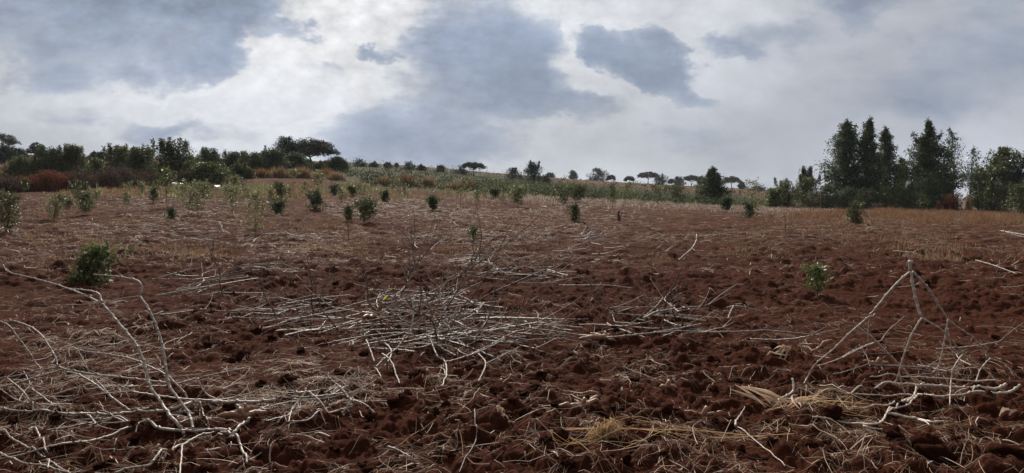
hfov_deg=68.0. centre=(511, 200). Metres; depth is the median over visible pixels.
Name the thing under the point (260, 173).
grass tuft
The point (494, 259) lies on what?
bare branch
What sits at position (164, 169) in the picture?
sapling
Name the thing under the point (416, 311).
bare branch
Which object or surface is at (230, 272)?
cassava stalk
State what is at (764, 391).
maize husks
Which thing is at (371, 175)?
scrub vegetation
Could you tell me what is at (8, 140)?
umbrella tree
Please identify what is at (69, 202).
sapling
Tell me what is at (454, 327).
cassava stalk
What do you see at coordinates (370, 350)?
cassava stalk
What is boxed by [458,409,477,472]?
twig
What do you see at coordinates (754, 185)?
sapling
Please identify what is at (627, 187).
sapling
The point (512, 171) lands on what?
round tree
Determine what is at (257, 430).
soil clod
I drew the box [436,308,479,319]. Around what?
cassava stalk
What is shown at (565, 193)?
sapling
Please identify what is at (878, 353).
thin shoot
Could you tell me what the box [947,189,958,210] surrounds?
dry weed
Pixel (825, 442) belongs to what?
soil clod
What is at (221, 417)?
cassava stalk
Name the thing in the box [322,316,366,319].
cassava stalk
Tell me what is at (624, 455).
soil clod
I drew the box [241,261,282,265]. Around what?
cassava stalk
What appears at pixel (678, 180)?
round tree
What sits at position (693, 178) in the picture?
umbrella tree
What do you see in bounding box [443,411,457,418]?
soil clod
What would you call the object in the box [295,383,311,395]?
cassava tuber
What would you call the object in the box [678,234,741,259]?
cassava stalk
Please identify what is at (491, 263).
cassava stalk
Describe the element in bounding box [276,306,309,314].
cassava stalk
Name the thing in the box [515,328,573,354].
cassava stalk
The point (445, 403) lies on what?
soil clod
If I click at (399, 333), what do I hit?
cassava stalk
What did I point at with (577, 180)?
dry grass
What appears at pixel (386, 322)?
cassava stalk
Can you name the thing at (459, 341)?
cassava stalk
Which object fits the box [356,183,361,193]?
sapling
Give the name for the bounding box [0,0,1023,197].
sky
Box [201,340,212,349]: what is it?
soil clod
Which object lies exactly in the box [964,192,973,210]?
dry weed
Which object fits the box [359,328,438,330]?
cassava stalk
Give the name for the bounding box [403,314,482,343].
cassava stalk
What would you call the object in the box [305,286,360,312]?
cassava stalk
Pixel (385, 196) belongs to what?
shrub
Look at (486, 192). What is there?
sapling
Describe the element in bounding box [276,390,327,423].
cassava stalk
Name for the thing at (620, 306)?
cassava stalk
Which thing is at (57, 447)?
soil clod
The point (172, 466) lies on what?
soil clod
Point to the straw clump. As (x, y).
(606, 430)
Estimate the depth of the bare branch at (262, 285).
10.10 m
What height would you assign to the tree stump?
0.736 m
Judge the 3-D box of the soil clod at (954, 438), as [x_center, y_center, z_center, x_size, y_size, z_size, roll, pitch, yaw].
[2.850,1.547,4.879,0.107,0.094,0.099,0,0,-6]
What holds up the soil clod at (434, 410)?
on the ground at (852, 291)
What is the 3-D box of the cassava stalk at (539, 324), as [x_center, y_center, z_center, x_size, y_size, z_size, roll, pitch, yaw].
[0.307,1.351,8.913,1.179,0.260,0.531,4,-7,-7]
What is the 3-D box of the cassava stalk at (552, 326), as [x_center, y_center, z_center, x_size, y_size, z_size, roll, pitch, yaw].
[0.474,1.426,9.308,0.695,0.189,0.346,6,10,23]
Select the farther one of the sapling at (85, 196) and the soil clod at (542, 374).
the sapling at (85, 196)
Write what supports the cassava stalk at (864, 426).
on the ground at (852, 291)
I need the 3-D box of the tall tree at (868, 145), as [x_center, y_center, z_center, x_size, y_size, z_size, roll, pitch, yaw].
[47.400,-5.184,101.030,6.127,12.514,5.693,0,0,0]
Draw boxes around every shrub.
[305,188,327,209]
[328,182,338,194]
[379,188,389,201]
[567,201,580,221]
[742,201,759,217]
[844,199,869,224]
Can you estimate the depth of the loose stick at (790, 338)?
8.20 m
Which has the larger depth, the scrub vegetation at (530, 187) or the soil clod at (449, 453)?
the scrub vegetation at (530, 187)
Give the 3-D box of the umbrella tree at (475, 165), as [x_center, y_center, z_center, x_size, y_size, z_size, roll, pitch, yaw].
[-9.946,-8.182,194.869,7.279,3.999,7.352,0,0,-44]
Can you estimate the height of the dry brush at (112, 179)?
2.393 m
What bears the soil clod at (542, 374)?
on the ground at (852, 291)
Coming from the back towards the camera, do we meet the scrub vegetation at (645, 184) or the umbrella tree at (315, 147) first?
the scrub vegetation at (645, 184)
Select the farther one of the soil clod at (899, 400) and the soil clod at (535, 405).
the soil clod at (899, 400)
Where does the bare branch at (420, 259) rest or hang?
on the ground at (852, 291)
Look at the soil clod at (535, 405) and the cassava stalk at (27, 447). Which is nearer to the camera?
the cassava stalk at (27, 447)
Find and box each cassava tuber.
[217,403,266,417]
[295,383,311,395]
[361,301,382,321]
[558,395,599,407]
[577,331,614,340]
[660,379,677,389]
[685,405,721,415]
[813,339,832,351]
[863,357,888,365]
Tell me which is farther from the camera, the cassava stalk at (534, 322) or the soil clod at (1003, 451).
the cassava stalk at (534, 322)
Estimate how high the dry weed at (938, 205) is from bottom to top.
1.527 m
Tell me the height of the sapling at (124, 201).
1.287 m
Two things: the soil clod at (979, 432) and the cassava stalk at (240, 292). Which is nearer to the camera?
the soil clod at (979, 432)
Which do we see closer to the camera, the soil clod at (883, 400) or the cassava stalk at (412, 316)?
the soil clod at (883, 400)
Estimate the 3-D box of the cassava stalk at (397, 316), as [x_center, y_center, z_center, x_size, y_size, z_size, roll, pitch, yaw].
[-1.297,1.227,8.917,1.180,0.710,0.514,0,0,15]
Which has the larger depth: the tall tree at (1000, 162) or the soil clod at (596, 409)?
the tall tree at (1000, 162)
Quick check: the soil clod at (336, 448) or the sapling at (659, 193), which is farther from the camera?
the sapling at (659, 193)
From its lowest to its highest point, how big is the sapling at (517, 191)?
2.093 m
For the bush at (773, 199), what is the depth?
94.52 m
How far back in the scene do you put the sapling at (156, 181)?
60.55 m
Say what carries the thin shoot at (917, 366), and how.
on the ground at (852, 291)
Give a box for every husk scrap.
[496,404,508,419]
[767,344,790,359]
[999,407,1016,415]
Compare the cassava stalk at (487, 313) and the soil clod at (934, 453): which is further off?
the cassava stalk at (487, 313)
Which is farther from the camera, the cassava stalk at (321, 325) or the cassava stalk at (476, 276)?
the cassava stalk at (476, 276)
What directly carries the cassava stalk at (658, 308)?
on the ground at (852, 291)
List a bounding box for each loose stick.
[157,294,220,314]
[687,319,734,332]
[750,326,838,340]
[936,321,1023,349]
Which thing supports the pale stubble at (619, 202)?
on the ground at (852, 291)
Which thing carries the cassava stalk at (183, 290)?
on the ground at (852, 291)
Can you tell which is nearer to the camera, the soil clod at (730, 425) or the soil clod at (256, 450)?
the soil clod at (256, 450)
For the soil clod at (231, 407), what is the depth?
5.88 m
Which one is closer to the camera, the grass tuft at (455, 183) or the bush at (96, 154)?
the grass tuft at (455, 183)
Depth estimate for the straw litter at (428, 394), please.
6.11 m
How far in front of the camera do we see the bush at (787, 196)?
95.48 m
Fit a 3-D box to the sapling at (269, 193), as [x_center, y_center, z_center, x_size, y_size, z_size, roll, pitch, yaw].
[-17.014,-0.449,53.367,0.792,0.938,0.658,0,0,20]
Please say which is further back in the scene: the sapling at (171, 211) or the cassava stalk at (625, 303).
the sapling at (171, 211)
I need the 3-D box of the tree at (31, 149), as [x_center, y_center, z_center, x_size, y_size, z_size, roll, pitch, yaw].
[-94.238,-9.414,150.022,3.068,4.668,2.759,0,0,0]
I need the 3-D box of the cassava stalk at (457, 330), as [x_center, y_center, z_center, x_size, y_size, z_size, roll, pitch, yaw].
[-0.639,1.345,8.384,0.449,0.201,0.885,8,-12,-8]
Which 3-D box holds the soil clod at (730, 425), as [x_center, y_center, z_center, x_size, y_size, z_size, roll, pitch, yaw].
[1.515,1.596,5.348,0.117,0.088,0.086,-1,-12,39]
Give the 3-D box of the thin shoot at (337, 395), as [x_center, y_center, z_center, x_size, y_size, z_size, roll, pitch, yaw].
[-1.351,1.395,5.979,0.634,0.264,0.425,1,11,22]
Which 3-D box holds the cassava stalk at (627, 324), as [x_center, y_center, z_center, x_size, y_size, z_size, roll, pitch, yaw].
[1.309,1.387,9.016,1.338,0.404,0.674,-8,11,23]
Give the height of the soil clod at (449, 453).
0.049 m
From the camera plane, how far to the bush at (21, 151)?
159.75 m
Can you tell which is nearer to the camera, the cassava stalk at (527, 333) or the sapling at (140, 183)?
the cassava stalk at (527, 333)
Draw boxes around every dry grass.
[0,155,298,174]
[56,178,517,198]
[493,173,825,198]
[747,206,1023,224]
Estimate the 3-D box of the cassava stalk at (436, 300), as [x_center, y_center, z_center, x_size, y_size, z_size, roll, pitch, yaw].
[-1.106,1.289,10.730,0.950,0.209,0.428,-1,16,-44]
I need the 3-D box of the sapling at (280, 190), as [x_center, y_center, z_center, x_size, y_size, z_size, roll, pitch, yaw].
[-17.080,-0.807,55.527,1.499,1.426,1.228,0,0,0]
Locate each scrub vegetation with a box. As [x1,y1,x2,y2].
[337,158,814,205]
[468,176,767,204]
[543,174,817,194]
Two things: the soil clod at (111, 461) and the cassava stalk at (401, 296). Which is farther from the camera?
the cassava stalk at (401, 296)
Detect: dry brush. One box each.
[0,172,35,192]
[11,174,47,191]
[23,168,76,190]
[57,167,106,190]
[87,165,127,188]
[95,163,150,187]
[135,168,178,186]
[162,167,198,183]
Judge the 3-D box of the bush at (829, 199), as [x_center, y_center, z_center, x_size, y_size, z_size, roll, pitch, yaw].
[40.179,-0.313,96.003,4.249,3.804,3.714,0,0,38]
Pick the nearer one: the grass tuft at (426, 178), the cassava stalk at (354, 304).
the cassava stalk at (354, 304)
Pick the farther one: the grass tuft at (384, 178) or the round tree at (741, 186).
the round tree at (741, 186)
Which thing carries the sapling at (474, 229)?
on the ground at (852, 291)
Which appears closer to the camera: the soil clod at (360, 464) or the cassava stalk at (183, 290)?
the soil clod at (360, 464)
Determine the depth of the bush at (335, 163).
133.46 m
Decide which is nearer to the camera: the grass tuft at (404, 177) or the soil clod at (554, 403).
the soil clod at (554, 403)
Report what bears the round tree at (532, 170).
on the ground at (852, 291)
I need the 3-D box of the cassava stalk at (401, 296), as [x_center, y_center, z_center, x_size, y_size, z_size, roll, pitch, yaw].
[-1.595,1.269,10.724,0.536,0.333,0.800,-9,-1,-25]
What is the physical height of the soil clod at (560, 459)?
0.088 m
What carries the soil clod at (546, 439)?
on the ground at (852, 291)
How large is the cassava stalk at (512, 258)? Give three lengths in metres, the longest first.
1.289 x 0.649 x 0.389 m
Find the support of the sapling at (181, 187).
on the ground at (852, 291)
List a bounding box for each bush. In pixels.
[0,145,20,163]
[0,154,51,178]
[13,148,29,158]
[30,143,74,175]
[53,143,92,175]
[62,241,137,285]
[83,156,106,175]
[86,150,113,161]
[99,142,139,172]
[119,143,156,172]
[143,137,199,173]
[179,160,238,184]
[180,154,200,169]
[195,147,225,170]
[220,149,246,169]
[225,161,256,178]
[237,150,271,171]
[262,145,293,171]
[283,152,313,170]
[304,159,321,168]
[316,160,330,168]
[323,156,351,172]
[353,158,368,166]
[368,161,379,167]
[383,162,393,167]
[400,161,416,169]
[416,164,427,170]
[436,165,447,172]
[450,168,470,174]
[538,175,552,184]
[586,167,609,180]
[749,185,765,190]
[763,187,783,206]
[769,177,803,207]
[792,174,825,207]
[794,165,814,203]
[812,183,845,208]
[833,185,861,208]
[849,186,882,208]
[875,184,905,208]
[892,181,929,208]
[914,176,948,208]
[935,180,963,209]
[971,177,1012,210]
[998,181,1023,213]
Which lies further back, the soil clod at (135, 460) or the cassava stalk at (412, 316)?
the cassava stalk at (412, 316)
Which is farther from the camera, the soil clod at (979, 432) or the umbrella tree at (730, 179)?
the umbrella tree at (730, 179)
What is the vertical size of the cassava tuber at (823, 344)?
0.125 m
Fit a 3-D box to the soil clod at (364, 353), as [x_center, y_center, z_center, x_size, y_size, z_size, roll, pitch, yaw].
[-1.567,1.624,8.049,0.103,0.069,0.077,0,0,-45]
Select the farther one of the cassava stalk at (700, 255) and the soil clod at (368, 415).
the cassava stalk at (700, 255)
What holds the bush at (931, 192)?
on the ground at (852, 291)
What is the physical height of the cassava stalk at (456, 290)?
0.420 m
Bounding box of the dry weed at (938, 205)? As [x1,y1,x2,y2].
[935,200,941,209]
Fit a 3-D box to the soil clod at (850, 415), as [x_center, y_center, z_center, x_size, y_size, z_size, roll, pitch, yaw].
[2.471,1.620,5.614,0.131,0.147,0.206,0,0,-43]
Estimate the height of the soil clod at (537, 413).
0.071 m
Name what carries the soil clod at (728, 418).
on the ground at (852, 291)
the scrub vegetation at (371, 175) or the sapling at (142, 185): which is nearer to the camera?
the sapling at (142, 185)
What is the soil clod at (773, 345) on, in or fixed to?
on the ground at (852, 291)
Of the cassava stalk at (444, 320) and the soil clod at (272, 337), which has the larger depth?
the cassava stalk at (444, 320)
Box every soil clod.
[7,415,18,424]
[41,453,57,463]
[48,411,63,421]
[51,444,60,450]
[80,400,89,406]
[92,460,105,468]
[104,458,116,468]
[127,431,142,441]
[128,449,150,461]
[130,417,142,426]
[133,456,141,462]
[134,443,144,449]
[150,376,158,382]
[164,392,185,403]
[166,463,177,471]
[187,459,195,465]
[197,317,205,322]
[197,464,213,472]
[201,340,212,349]
[211,430,224,438]
[221,357,235,362]
[222,400,235,410]
[225,437,235,445]
[232,349,249,360]
[248,327,261,333]
[252,445,260,456]
[254,428,262,433]
[255,379,266,386]
[267,334,276,340]
[276,373,298,386]
[278,396,289,403]
[278,441,292,448]
[296,346,305,352]
[328,445,339,453]
[332,368,346,376]
[355,461,366,466]
[359,351,368,356]
[361,464,376,472]
[364,411,374,420]
[373,434,384,441]
[386,397,399,406]
[401,389,412,395]
[408,369,426,378]
[416,429,424,436]
[428,406,439,416]
[441,400,451,406]
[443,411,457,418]
[445,451,456,456]
[462,362,474,370]
[471,454,482,462]
[489,385,505,395]
[494,443,503,449]
[507,398,515,404]
[518,408,528,416]
[519,388,536,396]
[525,383,541,392]
[530,411,543,417]
[532,403,540,408]
[535,371,546,377]
[537,435,552,443]
[550,400,558,406]
[552,427,568,441]
[554,357,564,362]
[556,454,569,465]
[564,457,575,467]
[567,352,575,357]
[588,404,604,416]
[608,404,615,409]
[608,438,617,444]
[610,449,631,465]
[625,418,635,427]
[625,447,636,454]
[628,377,639,382]
[635,384,644,389]
[647,436,654,443]
[657,450,668,456]
[659,361,669,366]
[661,402,673,412]
[673,374,690,380]
[675,410,685,417]
[691,360,701,366]
[707,355,720,361]
[709,384,718,391]
[709,417,718,422]
[720,462,727,469]
[721,421,734,431]
[724,416,733,420]
[730,378,741,383]
[736,444,745,452]
[766,436,778,445]
[769,341,779,348]
[804,438,819,447]
[817,404,842,421]
[821,440,830,446]
[823,445,839,455]
[840,410,861,420]
[853,383,865,387]
[865,382,876,388]
[870,425,880,433]
[872,336,883,341]
[880,397,891,403]
[882,424,907,439]
[893,397,904,404]
[909,433,942,448]
[914,443,957,467]
[920,394,933,402]
[950,434,962,442]
[961,427,975,433]
[970,381,986,389]
[975,430,987,438]
[987,443,1023,461]
[990,334,999,338]
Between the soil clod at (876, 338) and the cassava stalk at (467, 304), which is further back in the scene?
the cassava stalk at (467, 304)
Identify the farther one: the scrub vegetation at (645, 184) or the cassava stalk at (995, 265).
the scrub vegetation at (645, 184)
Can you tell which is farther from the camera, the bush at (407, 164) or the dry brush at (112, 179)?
the bush at (407, 164)
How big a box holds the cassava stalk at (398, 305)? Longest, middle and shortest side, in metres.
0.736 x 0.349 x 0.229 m
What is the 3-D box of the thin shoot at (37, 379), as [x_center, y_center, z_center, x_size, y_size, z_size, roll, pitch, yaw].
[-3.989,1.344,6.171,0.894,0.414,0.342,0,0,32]
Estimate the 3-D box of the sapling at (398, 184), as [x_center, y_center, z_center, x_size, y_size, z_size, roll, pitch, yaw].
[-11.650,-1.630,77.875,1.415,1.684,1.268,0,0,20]
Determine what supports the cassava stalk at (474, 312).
on the ground at (852, 291)
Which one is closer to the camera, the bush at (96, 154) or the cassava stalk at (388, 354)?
the cassava stalk at (388, 354)
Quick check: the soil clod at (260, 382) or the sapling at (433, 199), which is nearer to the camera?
the soil clod at (260, 382)
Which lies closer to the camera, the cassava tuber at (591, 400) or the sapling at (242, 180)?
the cassava tuber at (591, 400)
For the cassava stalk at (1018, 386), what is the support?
on the ground at (852, 291)
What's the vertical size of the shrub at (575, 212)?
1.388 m
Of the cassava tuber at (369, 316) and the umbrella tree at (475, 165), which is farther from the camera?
the umbrella tree at (475, 165)
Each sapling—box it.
[0,188,25,233]
[18,178,29,189]
[40,190,71,219]
[64,197,73,208]
[67,178,88,197]
[70,189,98,212]
[74,199,87,212]
[92,190,102,200]
[117,190,131,212]
[121,181,133,191]
[136,180,148,189]
[137,181,148,193]
[148,186,158,202]
[152,178,161,189]
[154,165,178,206]
[164,205,178,221]
[174,176,212,213]
[175,184,187,193]
[194,181,212,206]
[217,183,246,215]
[226,173,242,185]
[237,178,246,188]
[237,191,279,230]
[240,186,251,197]
[266,196,287,214]
[267,188,274,197]
[268,180,287,197]
[286,167,299,178]
[286,187,293,195]
[302,180,308,189]
[311,172,327,184]
[335,189,347,199]
[339,205,354,220]
[345,185,358,195]
[349,195,381,222]
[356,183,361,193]
[393,178,404,190]
[401,186,410,194]
[424,194,442,209]
[451,175,470,205]
[465,225,479,240]
[472,189,480,199]
[482,187,491,200]
[487,186,503,198]
[497,193,507,202]
[502,182,530,206]
[548,184,575,204]
[569,183,590,201]
[605,182,619,208]
[619,181,635,199]
[648,182,668,203]
[663,183,690,199]
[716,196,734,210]
[739,177,764,206]
[801,262,836,300]
[815,164,825,207]
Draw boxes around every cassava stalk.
[0,274,194,428]
[0,378,275,415]
[0,415,231,459]
[0,429,69,472]
[0,452,71,472]
[3,264,185,435]
[30,387,62,411]
[30,426,49,468]
[46,410,193,445]
[62,350,130,410]
[74,348,188,401]
[114,405,269,472]
[152,266,189,279]
[156,284,218,296]
[157,261,206,277]
[162,283,217,296]
[177,278,224,288]
[178,408,270,422]
[179,444,183,472]
[189,277,247,284]
[191,254,255,285]
[194,285,236,295]
[197,260,252,284]
[197,378,268,399]
[199,401,209,431]
[205,259,255,278]
[214,292,265,293]
[217,278,256,285]
[230,287,280,312]
[231,307,259,311]
[238,297,308,320]
[241,250,308,268]
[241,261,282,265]
[242,302,284,316]
[251,299,302,314]
[254,282,322,304]
[258,303,302,309]
[261,301,313,328]
[263,302,313,322]
[265,296,321,311]
[274,274,339,304]
[275,329,319,330]
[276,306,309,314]
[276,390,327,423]
[282,291,348,307]
[283,318,339,320]
[284,325,338,335]
[285,295,349,303]
[287,309,353,319]
[287,406,351,421]
[288,392,342,423]
[299,323,349,328]
[300,300,331,303]
[300,302,355,323]
[301,315,348,331]
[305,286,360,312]
[319,294,401,333]
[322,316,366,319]
[325,297,380,312]
[327,300,367,322]
[331,322,378,345]
[332,309,451,342]
[339,386,375,413]
[341,301,405,326]
[342,302,428,329]
[344,287,412,330]
[345,297,399,323]
[354,274,428,298]
[357,276,451,333]
[358,313,396,338]
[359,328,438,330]
[360,308,427,336]
[361,291,418,305]
[361,328,403,342]
[361,330,453,345]
[365,339,374,361]
[367,347,416,352]
[368,304,436,341]
[369,291,442,324]
[373,335,439,383]
[373,337,398,343]
[374,310,396,328]
[377,283,419,304]
[378,342,392,365]
[379,296,412,311]
[381,268,470,296]
[382,298,425,313]
[385,309,431,316]
[386,445,410,456]
[387,251,428,300]
[389,288,443,294]
[396,293,447,304]
[396,317,465,329]
[402,273,466,301]
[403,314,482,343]
[406,257,467,348]
[410,298,413,334]
[414,299,479,320]
[414,330,486,356]
[415,279,451,306]
[418,296,480,340]
[418,298,532,341]
[418,328,509,338]
[421,289,476,301]
[422,300,474,330]
[423,310,464,324]
[425,335,506,386]
[427,321,497,338]
[428,301,518,342]
[429,299,475,333]
[429,335,495,358]
[432,308,520,342]
[433,314,470,338]
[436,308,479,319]
[436,316,470,332]
[437,260,507,279]
[437,301,499,309]
[438,311,508,313]
[440,274,479,304]
[443,303,490,321]
[452,290,552,324]
[454,298,503,308]
[454,317,525,339]
[455,339,516,343]
[456,310,518,316]
[458,321,507,332]
[461,300,528,341]
[466,296,581,331]
[469,332,514,354]
[477,268,509,274]
[478,347,518,380]
[479,246,507,274]
[480,317,564,320]
[483,263,520,275]
[486,243,540,263]
[487,304,582,328]
[487,341,527,344]
[488,308,580,335]
[493,317,562,334]
[500,255,541,270]
[503,321,579,341]
[506,321,560,333]
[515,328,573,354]
[521,272,567,283]
[522,258,579,273]
[522,308,572,331]
[522,334,567,336]
[534,309,580,332]
[536,276,583,284]
[559,284,631,288]
[579,294,675,328]
[582,299,652,323]
[596,320,653,332]
[599,293,638,311]
[606,295,642,308]
[607,323,691,338]
[607,323,700,337]
[609,293,704,316]
[614,271,678,312]
[617,281,704,321]
[642,297,663,318]
[643,308,674,319]
[645,314,701,319]
[646,326,704,329]
[651,280,679,312]
[651,315,705,321]
[652,289,722,317]
[654,329,821,335]
[664,292,716,329]
[671,283,737,313]
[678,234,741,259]
[727,305,761,318]
[734,407,784,465]
[778,378,794,406]
[785,381,1007,424]
[803,260,1020,404]
[845,384,1021,412]
[863,425,881,429]
[870,373,1000,381]
[887,411,944,425]
[975,260,1016,273]
[1000,230,1023,236]
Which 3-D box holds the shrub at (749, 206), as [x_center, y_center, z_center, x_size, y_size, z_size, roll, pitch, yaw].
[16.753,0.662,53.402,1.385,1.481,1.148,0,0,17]
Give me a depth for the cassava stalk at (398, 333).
8.81 m
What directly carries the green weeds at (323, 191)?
on the ground at (852, 291)
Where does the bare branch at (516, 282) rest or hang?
on the ground at (852, 291)
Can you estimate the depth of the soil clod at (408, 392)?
6.11 m
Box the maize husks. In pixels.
[731,385,885,419]
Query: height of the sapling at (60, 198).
1.559 m
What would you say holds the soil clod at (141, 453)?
on the ground at (852, 291)
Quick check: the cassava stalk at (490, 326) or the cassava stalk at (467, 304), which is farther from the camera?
the cassava stalk at (467, 304)
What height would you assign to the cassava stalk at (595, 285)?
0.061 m
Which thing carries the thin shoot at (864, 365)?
on the ground at (852, 291)
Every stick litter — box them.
[0,263,1019,472]
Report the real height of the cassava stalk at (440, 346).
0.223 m
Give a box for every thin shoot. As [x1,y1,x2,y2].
[0,364,77,387]
[0,382,72,404]
[12,342,66,387]
[31,387,75,400]
[42,371,96,405]
[65,411,115,429]
[71,365,138,388]
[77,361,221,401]
[102,384,207,425]
[177,368,243,383]
[259,378,333,409]
[264,388,330,392]
[264,404,352,421]
[270,367,355,406]
[292,362,373,400]
[314,361,378,396]
[833,346,905,374]
[842,315,904,356]
[845,341,909,356]
[870,353,963,367]
[906,373,931,375]
[907,363,968,372]
[918,361,969,375]
[942,343,971,365]
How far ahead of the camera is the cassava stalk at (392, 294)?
11.19 m
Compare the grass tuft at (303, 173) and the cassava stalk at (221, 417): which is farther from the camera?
the grass tuft at (303, 173)
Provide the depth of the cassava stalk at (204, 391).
5.91 m
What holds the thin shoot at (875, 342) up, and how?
on the ground at (852, 291)
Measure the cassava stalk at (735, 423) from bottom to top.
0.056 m
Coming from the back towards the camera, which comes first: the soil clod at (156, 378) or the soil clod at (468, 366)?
the soil clod at (468, 366)
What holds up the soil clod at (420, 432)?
on the ground at (852, 291)
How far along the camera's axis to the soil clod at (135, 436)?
5.06 m
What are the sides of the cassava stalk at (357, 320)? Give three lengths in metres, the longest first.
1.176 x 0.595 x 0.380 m
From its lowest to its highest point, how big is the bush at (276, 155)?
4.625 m
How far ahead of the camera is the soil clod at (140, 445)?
4.96 m
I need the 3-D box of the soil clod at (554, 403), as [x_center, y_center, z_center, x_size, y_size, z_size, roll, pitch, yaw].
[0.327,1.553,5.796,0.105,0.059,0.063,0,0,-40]
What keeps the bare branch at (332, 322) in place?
on the ground at (852, 291)
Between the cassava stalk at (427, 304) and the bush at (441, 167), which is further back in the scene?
the bush at (441, 167)
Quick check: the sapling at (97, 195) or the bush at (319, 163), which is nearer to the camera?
the sapling at (97, 195)
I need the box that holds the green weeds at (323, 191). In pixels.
[86,180,497,201]
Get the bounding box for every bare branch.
[196,230,223,293]
[251,243,278,321]
[306,252,321,313]
[312,265,338,329]
[358,260,381,328]
[381,280,437,350]
[382,208,435,334]
[400,227,450,296]
[418,199,544,309]
[431,232,503,335]
[449,251,564,317]
[469,212,519,301]
[473,278,514,347]
[517,260,551,316]
[578,275,620,317]
[651,254,690,329]
[656,275,682,317]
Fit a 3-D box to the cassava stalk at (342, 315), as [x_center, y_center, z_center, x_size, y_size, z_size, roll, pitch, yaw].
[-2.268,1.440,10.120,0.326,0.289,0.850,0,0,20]
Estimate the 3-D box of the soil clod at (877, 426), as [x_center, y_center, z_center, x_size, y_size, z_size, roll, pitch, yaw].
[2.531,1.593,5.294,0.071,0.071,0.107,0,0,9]
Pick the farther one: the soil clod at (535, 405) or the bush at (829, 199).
the bush at (829, 199)
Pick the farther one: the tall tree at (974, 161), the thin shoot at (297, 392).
the tall tree at (974, 161)
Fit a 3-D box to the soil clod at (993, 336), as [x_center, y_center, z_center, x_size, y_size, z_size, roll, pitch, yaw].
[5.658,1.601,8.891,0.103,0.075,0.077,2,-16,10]
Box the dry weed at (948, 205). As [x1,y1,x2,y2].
[942,193,951,209]
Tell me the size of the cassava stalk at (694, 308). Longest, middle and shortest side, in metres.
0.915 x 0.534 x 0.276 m
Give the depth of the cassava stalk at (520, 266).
16.67 m
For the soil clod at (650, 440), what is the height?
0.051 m
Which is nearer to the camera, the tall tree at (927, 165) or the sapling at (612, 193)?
the sapling at (612, 193)
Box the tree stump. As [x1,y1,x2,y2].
[617,210,620,220]
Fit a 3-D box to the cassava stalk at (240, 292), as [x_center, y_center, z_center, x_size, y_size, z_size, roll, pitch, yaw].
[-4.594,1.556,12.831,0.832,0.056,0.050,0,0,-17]
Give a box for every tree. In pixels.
[0,133,21,147]
[26,142,39,159]
[268,135,304,159]
[282,136,340,170]
[458,161,486,175]
[504,167,520,180]
[519,160,544,183]
[568,170,577,178]
[606,174,615,179]
[623,176,634,181]
[637,171,657,183]
[652,173,668,184]
[674,175,686,185]
[683,175,700,186]
[691,165,731,204]
[722,176,741,187]
[737,182,746,188]
[813,118,865,199]
[851,115,889,206]
[875,117,973,204]
[876,126,902,202]
[895,157,911,199]
[942,127,971,192]
[958,145,987,195]
[963,166,987,209]
[964,145,1023,209]
[996,155,1023,208]
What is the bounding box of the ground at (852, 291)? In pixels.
[0,155,1023,472]
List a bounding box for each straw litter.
[0,194,1023,274]
[0,247,1023,472]
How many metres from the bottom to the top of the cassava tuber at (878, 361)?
0.083 m
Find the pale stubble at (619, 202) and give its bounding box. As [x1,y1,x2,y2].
[456,191,835,214]
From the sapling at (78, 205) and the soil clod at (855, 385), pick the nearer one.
the soil clod at (855, 385)
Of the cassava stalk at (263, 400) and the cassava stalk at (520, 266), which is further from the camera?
the cassava stalk at (520, 266)
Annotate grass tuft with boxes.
[254,168,274,177]
[265,166,295,178]
[289,165,315,177]
[310,166,335,177]
[322,170,346,180]
[373,174,391,185]
[391,172,417,186]
[417,176,436,187]
[449,180,463,189]
[463,179,477,188]
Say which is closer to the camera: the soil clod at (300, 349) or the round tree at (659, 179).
the soil clod at (300, 349)
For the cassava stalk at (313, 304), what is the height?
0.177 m
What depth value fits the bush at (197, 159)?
84.07 m
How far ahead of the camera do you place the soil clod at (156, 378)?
6.80 m
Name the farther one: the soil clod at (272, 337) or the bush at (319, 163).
the bush at (319, 163)
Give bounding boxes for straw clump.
[540,412,794,451]
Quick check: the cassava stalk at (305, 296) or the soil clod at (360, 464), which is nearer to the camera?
the soil clod at (360, 464)
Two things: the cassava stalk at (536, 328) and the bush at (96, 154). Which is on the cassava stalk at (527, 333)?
the cassava stalk at (536, 328)
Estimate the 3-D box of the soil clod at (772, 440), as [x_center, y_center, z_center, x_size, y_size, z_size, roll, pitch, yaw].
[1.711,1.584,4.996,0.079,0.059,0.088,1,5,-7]
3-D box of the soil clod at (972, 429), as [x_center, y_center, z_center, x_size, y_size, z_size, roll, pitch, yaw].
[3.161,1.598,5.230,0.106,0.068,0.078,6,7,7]
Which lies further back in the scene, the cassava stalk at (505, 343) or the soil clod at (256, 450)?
the cassava stalk at (505, 343)
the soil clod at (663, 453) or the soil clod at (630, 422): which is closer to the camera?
the soil clod at (663, 453)
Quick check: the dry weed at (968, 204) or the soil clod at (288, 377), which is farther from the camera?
the dry weed at (968, 204)
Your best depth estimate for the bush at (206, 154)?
97.32 m
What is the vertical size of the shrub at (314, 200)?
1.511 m
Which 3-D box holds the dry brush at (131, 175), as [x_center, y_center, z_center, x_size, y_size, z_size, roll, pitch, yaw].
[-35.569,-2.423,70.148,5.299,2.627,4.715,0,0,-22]
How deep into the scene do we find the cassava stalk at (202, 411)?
5.52 m
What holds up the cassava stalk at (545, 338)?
on the ground at (852, 291)
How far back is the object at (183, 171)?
75.27 m
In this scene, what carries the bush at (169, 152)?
on the ground at (852, 291)

